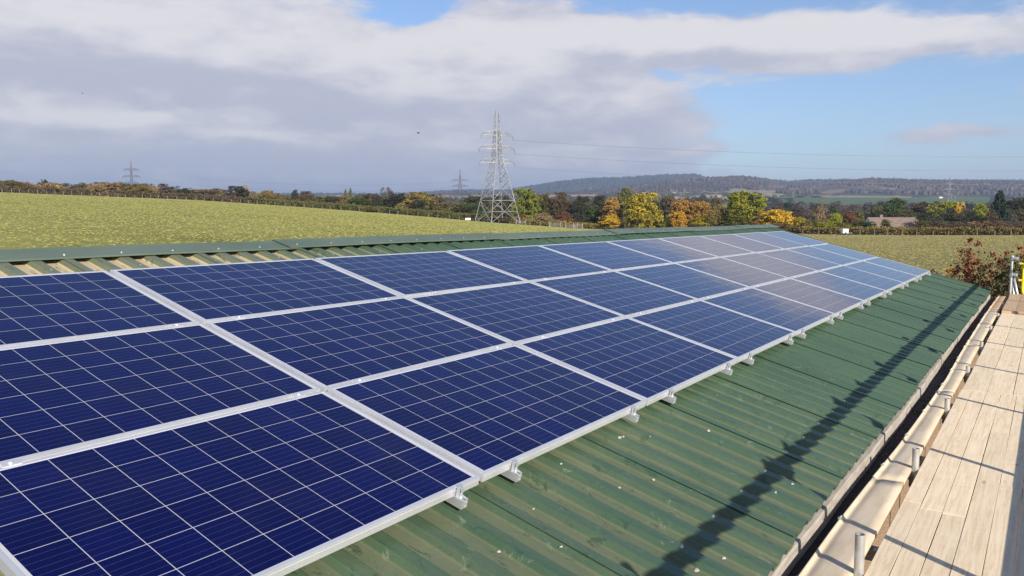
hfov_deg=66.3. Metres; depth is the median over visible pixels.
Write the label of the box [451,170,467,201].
pylon
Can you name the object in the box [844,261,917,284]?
solar panel
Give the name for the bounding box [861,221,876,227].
tree
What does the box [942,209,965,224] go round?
tree
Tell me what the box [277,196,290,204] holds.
tree
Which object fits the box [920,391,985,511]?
scaffold board
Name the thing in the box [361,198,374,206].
tree
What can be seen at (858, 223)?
tree
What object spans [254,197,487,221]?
hedge
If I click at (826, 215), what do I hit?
tree
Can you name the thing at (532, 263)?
solar panel
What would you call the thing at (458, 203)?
tree
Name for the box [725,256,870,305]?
mounting rail
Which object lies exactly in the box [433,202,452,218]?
tree
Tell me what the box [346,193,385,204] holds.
tree
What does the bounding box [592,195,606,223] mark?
tree
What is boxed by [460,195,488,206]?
tree
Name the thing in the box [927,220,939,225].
tree
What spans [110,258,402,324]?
solar panel
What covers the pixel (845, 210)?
tree
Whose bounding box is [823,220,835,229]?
tree
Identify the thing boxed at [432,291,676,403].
mounting rail
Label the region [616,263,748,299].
solar panel
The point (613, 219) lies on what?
bush
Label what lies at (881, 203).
tree
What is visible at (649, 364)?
solar panel
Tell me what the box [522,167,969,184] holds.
power line
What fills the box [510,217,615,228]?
hedge
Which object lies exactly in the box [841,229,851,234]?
trailer
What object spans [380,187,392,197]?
tree
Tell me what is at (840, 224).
tree
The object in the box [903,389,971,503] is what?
scaffold board
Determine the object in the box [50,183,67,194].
tree
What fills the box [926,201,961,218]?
tree
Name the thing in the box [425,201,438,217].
tree
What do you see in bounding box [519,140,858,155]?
power line
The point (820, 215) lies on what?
tree
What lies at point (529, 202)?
tree
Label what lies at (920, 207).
tree
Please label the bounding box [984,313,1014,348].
scaffold board
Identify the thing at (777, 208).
tree
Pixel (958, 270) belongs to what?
shrub
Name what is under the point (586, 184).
woodland
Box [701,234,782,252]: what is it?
solar panel
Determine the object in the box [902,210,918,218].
tree
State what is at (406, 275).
solar panel
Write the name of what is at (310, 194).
tree
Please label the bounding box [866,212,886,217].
tree
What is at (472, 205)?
tree
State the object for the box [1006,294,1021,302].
scaffold board
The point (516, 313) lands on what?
solar panel
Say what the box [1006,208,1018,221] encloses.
tree
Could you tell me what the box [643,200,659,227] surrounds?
tree
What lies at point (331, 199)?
tree
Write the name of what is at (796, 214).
tree
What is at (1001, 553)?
scaffold board
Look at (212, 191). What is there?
tree
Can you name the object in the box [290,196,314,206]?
tree
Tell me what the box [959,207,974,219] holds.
tree
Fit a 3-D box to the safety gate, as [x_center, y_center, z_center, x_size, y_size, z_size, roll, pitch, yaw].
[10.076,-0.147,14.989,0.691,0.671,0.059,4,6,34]
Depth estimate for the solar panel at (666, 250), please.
10.77 m
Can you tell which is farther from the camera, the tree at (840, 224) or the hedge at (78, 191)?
the hedge at (78, 191)
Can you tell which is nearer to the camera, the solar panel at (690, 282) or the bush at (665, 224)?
the solar panel at (690, 282)
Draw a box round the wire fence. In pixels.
[11,189,569,226]
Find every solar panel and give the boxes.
[0,271,198,347]
[0,323,320,461]
[0,390,479,575]
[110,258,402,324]
[206,297,511,391]
[315,251,526,297]
[327,344,645,481]
[408,282,623,344]
[447,245,611,281]
[517,317,737,405]
[531,271,697,317]
[539,241,672,270]
[606,238,717,262]
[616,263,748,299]
[628,300,795,362]
[658,236,754,256]
[676,257,787,287]
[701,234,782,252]
[702,287,834,335]
[722,253,817,278]
[734,232,807,248]
[752,278,863,316]
[760,249,841,270]
[761,231,825,245]
[787,246,860,264]
[791,271,886,302]
[811,244,876,260]
[821,265,903,292]
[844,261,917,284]
[863,257,929,277]
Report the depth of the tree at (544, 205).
264.81 m
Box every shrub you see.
[930,265,956,278]
[952,237,976,281]
[957,240,1001,341]
[971,264,1022,343]
[972,256,1023,388]
[978,244,1023,336]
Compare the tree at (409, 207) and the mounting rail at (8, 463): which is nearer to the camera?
the mounting rail at (8, 463)
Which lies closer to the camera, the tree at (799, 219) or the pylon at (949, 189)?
the tree at (799, 219)
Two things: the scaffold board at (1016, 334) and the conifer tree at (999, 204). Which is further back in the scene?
the conifer tree at (999, 204)
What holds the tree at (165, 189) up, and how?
on the field
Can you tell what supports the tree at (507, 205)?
on the field
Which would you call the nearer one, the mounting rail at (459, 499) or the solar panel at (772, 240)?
the mounting rail at (459, 499)
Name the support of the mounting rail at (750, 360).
attached to the barn
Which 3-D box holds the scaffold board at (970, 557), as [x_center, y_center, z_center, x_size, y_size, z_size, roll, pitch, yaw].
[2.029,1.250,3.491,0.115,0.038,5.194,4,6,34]
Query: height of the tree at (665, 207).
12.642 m
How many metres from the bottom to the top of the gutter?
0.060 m
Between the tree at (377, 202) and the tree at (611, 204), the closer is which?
the tree at (611, 204)
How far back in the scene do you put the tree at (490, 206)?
283.70 m
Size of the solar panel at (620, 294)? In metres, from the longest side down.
1.647 x 0.991 x 0.040 m
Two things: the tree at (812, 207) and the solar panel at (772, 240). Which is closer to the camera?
the solar panel at (772, 240)
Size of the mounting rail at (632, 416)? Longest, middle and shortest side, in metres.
3.102 x 0.118 x 0.060 m
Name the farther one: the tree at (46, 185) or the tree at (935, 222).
the tree at (46, 185)
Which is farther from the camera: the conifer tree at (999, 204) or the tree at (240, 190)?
the tree at (240, 190)
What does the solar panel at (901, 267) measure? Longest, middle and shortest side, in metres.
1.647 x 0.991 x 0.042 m
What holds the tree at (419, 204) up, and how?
on the field
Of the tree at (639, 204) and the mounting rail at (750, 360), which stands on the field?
the tree at (639, 204)
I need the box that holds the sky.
[0,0,1023,193]
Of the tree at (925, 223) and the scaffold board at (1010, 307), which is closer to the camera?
the scaffold board at (1010, 307)
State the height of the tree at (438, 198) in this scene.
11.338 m
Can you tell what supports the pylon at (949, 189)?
on the hills
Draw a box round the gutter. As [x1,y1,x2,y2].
[798,296,1006,575]
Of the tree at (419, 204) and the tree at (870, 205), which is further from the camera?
the tree at (870, 205)
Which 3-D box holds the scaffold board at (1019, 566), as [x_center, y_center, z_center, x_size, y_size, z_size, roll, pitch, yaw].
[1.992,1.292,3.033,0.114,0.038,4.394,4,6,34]
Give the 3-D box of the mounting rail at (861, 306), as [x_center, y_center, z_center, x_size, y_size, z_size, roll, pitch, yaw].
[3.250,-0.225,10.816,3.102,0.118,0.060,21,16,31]
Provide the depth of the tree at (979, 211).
255.28 m
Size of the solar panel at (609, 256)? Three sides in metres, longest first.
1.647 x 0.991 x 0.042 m
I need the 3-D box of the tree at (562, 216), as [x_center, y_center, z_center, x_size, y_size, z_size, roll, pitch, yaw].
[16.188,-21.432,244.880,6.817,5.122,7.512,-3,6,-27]
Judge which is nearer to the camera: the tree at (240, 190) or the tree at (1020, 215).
the tree at (1020, 215)
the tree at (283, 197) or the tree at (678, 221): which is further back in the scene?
the tree at (283, 197)
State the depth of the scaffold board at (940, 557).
3.68 m
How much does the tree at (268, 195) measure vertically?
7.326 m
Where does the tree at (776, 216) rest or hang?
on the field
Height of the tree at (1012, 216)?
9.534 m
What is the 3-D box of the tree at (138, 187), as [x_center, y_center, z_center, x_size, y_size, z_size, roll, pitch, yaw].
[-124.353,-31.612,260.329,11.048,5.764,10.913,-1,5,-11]
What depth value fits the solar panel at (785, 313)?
8.32 m
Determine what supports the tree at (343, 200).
on the field
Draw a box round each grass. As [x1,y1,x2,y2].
[0,192,598,247]
[802,234,1023,297]
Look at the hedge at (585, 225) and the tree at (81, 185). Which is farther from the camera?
the tree at (81, 185)
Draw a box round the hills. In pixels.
[284,180,1023,208]
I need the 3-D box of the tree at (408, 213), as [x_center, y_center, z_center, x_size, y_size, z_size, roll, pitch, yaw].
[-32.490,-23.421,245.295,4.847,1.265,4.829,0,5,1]
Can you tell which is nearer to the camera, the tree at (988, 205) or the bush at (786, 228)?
the bush at (786, 228)
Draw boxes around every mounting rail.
[0,458,21,467]
[170,323,467,509]
[233,315,521,481]
[381,297,639,422]
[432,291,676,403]
[510,282,732,374]
[542,278,754,364]
[602,271,793,344]
[621,268,806,338]
[665,263,833,323]
[679,261,843,319]
[712,257,863,309]
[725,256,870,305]
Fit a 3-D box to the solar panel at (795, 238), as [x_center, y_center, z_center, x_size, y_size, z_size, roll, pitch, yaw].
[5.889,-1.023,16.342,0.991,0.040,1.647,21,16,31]
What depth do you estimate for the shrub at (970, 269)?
17.17 m
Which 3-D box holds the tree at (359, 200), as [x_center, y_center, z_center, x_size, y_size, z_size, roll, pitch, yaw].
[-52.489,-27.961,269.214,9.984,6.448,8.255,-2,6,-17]
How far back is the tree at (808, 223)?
186.34 m
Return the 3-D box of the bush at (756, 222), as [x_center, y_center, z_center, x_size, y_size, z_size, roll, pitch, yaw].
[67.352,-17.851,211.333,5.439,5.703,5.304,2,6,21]
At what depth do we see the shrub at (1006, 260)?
16.02 m
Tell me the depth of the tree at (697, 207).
225.81 m
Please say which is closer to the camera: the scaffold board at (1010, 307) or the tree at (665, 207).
the scaffold board at (1010, 307)
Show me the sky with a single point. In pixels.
(325, 96)
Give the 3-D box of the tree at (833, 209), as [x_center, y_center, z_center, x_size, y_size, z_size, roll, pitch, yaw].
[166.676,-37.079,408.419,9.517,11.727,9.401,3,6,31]
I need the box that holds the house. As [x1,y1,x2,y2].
[865,215,918,227]
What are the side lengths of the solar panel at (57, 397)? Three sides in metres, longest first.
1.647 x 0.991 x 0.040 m
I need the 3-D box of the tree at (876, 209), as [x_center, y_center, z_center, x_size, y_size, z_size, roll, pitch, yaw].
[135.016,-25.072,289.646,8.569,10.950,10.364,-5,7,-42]
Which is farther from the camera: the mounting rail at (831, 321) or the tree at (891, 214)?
the tree at (891, 214)
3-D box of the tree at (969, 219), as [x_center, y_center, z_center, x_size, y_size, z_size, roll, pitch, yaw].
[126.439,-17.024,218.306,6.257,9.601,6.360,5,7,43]
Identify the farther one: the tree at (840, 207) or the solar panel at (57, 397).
the tree at (840, 207)
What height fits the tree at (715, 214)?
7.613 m
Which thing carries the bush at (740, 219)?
on the field
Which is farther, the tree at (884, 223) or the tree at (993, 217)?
the tree at (993, 217)
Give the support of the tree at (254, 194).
on the field
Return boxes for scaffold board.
[864,501,920,575]
[889,508,941,575]
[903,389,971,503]
[919,514,965,575]
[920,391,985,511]
[942,392,1000,517]
[950,431,1008,575]
[962,347,1002,392]
[982,485,1021,575]
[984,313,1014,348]
[987,343,1023,394]
[991,394,1016,433]
[1000,396,1023,494]
[1002,302,1018,313]
[1005,314,1023,343]
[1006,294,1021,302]
[1013,355,1023,397]
[1014,487,1023,575]
[1016,302,1023,313]
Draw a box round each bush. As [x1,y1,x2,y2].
[480,216,507,221]
[488,209,511,222]
[512,215,528,222]
[532,213,553,225]
[601,215,622,228]
[659,216,675,227]
[687,214,713,226]
[720,214,754,225]
[752,211,765,224]
[769,222,800,231]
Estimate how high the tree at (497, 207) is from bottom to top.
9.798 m
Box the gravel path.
[1014,483,1023,572]
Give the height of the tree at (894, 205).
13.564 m
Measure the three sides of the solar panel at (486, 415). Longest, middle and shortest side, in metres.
1.647 x 0.991 x 0.040 m
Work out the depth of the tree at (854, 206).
594.11 m
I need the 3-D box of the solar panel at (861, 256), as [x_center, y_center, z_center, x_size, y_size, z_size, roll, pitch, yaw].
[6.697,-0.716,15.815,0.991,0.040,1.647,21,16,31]
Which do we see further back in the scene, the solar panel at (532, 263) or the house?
the house
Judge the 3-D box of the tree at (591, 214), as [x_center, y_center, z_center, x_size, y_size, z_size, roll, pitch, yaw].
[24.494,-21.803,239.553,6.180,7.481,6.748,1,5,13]
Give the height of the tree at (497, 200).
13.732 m
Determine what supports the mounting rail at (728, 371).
attached to the barn
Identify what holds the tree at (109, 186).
on the field
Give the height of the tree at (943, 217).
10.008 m
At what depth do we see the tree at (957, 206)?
245.72 m
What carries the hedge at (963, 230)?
on the field
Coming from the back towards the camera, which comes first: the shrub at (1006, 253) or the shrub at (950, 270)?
the shrub at (950, 270)
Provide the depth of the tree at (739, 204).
213.28 m
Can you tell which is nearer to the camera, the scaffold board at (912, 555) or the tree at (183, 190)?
the scaffold board at (912, 555)
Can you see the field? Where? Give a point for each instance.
(120, 228)
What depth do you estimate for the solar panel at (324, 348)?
4.66 m
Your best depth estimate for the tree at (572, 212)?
350.06 m
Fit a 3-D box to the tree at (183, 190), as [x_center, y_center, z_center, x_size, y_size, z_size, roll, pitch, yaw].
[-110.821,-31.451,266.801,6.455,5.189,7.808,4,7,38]
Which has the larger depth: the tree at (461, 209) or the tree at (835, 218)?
the tree at (461, 209)
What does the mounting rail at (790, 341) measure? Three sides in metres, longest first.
3.102 x 0.118 x 0.060 m
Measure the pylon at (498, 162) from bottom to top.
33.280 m
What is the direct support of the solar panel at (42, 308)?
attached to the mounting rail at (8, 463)
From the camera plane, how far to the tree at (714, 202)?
335.22 m
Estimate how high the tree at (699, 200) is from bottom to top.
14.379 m
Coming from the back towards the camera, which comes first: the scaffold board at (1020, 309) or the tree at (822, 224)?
the tree at (822, 224)
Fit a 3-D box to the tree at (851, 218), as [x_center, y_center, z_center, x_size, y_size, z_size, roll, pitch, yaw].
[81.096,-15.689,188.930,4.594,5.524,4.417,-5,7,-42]
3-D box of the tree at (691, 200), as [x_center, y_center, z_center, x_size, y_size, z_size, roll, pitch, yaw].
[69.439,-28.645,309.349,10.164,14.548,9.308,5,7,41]
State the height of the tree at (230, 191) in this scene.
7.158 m
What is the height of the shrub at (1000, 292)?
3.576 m
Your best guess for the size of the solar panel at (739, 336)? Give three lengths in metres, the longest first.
1.647 x 0.991 x 0.042 m
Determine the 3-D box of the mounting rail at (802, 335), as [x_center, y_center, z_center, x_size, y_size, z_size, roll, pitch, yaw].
[1.628,-0.006,8.458,3.102,0.118,0.060,21,16,31]
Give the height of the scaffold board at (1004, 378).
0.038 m
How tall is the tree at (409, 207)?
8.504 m
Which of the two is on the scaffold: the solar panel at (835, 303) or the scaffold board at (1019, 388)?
the scaffold board at (1019, 388)
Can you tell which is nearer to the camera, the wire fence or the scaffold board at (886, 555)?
the scaffold board at (886, 555)
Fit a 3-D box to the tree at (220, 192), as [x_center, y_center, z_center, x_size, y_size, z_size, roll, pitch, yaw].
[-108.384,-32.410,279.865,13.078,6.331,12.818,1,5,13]
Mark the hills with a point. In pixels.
(830, 194)
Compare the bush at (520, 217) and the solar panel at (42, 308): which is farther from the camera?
the bush at (520, 217)
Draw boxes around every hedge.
[0,184,267,204]
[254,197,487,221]
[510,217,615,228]
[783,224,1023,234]
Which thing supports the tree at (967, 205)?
on the field
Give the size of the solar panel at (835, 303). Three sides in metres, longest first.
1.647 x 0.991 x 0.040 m
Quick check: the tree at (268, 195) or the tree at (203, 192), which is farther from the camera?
the tree at (268, 195)
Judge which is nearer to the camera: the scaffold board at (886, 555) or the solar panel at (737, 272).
the scaffold board at (886, 555)
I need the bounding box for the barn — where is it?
[0,224,994,575]
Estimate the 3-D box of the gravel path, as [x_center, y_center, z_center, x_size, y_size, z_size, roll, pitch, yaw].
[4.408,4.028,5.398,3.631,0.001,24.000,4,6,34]
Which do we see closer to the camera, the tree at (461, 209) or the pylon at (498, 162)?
the pylon at (498, 162)
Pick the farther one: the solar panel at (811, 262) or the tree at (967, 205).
the tree at (967, 205)
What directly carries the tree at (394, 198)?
on the field
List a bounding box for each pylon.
[122,163,140,183]
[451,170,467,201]
[475,110,520,222]
[943,177,955,200]
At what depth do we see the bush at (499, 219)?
240.59 m
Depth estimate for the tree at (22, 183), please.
243.75 m
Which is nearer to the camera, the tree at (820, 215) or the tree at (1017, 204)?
the tree at (820, 215)
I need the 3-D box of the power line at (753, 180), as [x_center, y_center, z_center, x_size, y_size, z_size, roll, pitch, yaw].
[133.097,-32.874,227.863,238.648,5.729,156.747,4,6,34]
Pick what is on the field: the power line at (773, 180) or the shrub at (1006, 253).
the shrub at (1006, 253)
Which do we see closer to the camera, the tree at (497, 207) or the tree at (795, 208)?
the tree at (497, 207)
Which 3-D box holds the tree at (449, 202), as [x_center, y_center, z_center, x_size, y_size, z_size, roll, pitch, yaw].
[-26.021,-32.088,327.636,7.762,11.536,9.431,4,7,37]
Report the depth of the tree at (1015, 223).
163.09 m
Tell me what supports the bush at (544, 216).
on the field
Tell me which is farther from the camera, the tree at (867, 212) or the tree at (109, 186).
the tree at (867, 212)
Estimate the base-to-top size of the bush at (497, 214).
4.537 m
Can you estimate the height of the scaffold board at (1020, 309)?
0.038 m
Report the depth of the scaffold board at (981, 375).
7.87 m
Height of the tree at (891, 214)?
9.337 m
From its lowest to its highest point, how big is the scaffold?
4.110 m
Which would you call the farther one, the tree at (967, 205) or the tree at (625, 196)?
the tree at (967, 205)
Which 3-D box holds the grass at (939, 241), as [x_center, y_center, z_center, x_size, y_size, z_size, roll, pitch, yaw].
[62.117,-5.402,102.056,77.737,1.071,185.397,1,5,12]
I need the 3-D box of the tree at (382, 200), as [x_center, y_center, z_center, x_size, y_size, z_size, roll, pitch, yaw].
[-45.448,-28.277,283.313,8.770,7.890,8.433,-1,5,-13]
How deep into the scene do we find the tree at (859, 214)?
265.63 m
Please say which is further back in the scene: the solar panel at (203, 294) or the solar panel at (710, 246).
the solar panel at (710, 246)
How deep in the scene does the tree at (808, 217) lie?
266.97 m
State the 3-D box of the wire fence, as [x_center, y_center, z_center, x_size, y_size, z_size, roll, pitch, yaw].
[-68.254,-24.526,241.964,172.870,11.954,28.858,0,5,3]
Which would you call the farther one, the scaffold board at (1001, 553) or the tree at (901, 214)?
the tree at (901, 214)
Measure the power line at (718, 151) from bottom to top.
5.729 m
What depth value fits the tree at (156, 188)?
270.57 m
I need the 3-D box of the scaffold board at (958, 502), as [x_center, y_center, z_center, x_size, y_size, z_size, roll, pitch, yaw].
[3.259,1.067,5.476,0.108,0.038,3.414,4,6,34]
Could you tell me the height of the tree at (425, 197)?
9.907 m
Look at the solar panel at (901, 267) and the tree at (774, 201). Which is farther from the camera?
the tree at (774, 201)
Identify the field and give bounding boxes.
[0,192,1023,370]
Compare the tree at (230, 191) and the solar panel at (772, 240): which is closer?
the solar panel at (772, 240)
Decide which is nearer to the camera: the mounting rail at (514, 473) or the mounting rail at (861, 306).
the mounting rail at (514, 473)
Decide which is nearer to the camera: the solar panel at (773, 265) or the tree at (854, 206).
the solar panel at (773, 265)
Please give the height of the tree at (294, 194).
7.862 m
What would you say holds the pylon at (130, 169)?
on the hills
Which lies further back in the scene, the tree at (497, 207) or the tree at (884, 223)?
the tree at (497, 207)
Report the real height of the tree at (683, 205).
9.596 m
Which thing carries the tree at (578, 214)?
on the field
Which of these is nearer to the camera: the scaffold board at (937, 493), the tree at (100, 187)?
the scaffold board at (937, 493)
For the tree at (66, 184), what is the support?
on the field
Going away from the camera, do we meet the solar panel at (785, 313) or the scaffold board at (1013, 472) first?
the scaffold board at (1013, 472)
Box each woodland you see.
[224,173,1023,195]
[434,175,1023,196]
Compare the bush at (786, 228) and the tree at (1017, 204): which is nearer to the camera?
the bush at (786, 228)
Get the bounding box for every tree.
[1,182,26,192]
[12,182,29,192]
[38,183,69,190]
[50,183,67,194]
[62,183,74,187]
[75,182,86,194]
[85,183,106,195]
[96,182,127,196]
[122,184,152,197]
[144,185,159,197]
[157,186,174,198]
[176,188,194,199]
[189,189,210,199]
[197,189,225,194]
[207,188,226,201]
[210,188,238,195]
[227,186,251,202]
[249,191,256,203]
[257,192,276,204]
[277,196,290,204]
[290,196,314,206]
[291,190,300,199]
[300,191,317,201]
[320,196,341,209]
[337,195,350,209]
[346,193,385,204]
[346,197,365,207]
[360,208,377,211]
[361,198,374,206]
[372,197,382,212]
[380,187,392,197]
[380,199,390,212]
[382,193,408,208]
[394,191,438,209]
[401,198,412,214]
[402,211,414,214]
[411,199,431,215]
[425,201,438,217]
[431,194,445,202]
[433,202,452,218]
[443,197,454,207]
[447,204,475,213]
[451,201,468,208]
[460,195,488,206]
[463,203,486,214]
[481,201,494,215]
[485,195,516,210]
[493,204,501,222]
[502,201,514,223]
[508,188,542,224]
[538,193,553,225]
[547,192,572,226]
[554,211,574,226]
[568,195,590,227]
[569,199,576,227]
[584,205,601,228]
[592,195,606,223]
[596,197,622,221]
[616,188,632,228]
[621,192,665,227]
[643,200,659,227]
[657,194,677,223]
[669,211,687,226]
[670,199,695,220]
[683,197,695,226]
[685,201,710,226]
[693,198,710,217]
[706,205,726,225]
[710,197,721,225]
[721,190,767,222]
[756,209,795,225]
[770,206,787,214]
[772,199,783,203]
[783,202,792,209]
[788,205,800,213]
[791,212,806,222]
[793,216,805,226]
[796,206,812,215]
[801,220,814,226]
[804,213,815,220]
[808,204,826,211]
[812,201,827,233]
[813,207,829,221]
[816,222,832,233]
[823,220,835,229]
[825,213,843,226]
[827,206,839,214]
[830,203,846,210]
[835,222,845,227]
[839,209,850,213]
[842,212,857,224]
[845,204,862,211]
[850,211,864,233]
[854,221,865,227]
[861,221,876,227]
[862,202,873,209]
[862,206,869,215]
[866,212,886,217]
[870,205,884,213]
[876,201,885,205]
[878,197,908,214]
[880,219,891,226]
[886,212,897,216]
[893,210,913,216]
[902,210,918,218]
[911,201,937,216]
[912,211,942,225]
[916,220,930,226]
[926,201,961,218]
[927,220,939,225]
[934,209,947,221]
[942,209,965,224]
[953,202,965,220]
[957,210,977,223]
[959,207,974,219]
[962,203,973,211]
[971,203,988,223]
[981,210,1001,223]
[984,202,992,213]
[985,190,1011,222]
[1003,221,1023,225]
[1005,197,1023,215]
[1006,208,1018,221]
[1008,210,1017,220]
[1015,209,1023,220]
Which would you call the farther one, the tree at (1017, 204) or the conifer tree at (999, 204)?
the tree at (1017, 204)
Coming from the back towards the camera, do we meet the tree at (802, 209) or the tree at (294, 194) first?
the tree at (802, 209)
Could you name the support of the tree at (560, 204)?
on the field
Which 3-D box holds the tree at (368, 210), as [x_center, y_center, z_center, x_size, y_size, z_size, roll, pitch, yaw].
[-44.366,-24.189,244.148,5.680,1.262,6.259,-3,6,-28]
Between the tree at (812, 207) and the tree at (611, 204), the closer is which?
the tree at (611, 204)
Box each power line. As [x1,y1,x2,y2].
[479,165,954,184]
[485,138,920,156]
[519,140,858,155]
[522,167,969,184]
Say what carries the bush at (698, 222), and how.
on the field
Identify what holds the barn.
on the field
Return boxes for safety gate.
[1018,262,1023,293]
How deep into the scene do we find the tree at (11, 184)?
242.21 m
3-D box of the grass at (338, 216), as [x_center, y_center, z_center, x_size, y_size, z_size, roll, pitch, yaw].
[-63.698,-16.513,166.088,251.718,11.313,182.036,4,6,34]
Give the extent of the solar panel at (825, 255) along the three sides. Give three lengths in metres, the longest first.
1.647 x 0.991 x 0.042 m
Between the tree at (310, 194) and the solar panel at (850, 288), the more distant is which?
the tree at (310, 194)
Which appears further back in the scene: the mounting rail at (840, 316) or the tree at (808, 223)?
the tree at (808, 223)
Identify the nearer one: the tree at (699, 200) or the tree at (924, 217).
the tree at (924, 217)
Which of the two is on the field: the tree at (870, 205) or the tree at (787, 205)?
the tree at (787, 205)
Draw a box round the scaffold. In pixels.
[854,255,1022,575]
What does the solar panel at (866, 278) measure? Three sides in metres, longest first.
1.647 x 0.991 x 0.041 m

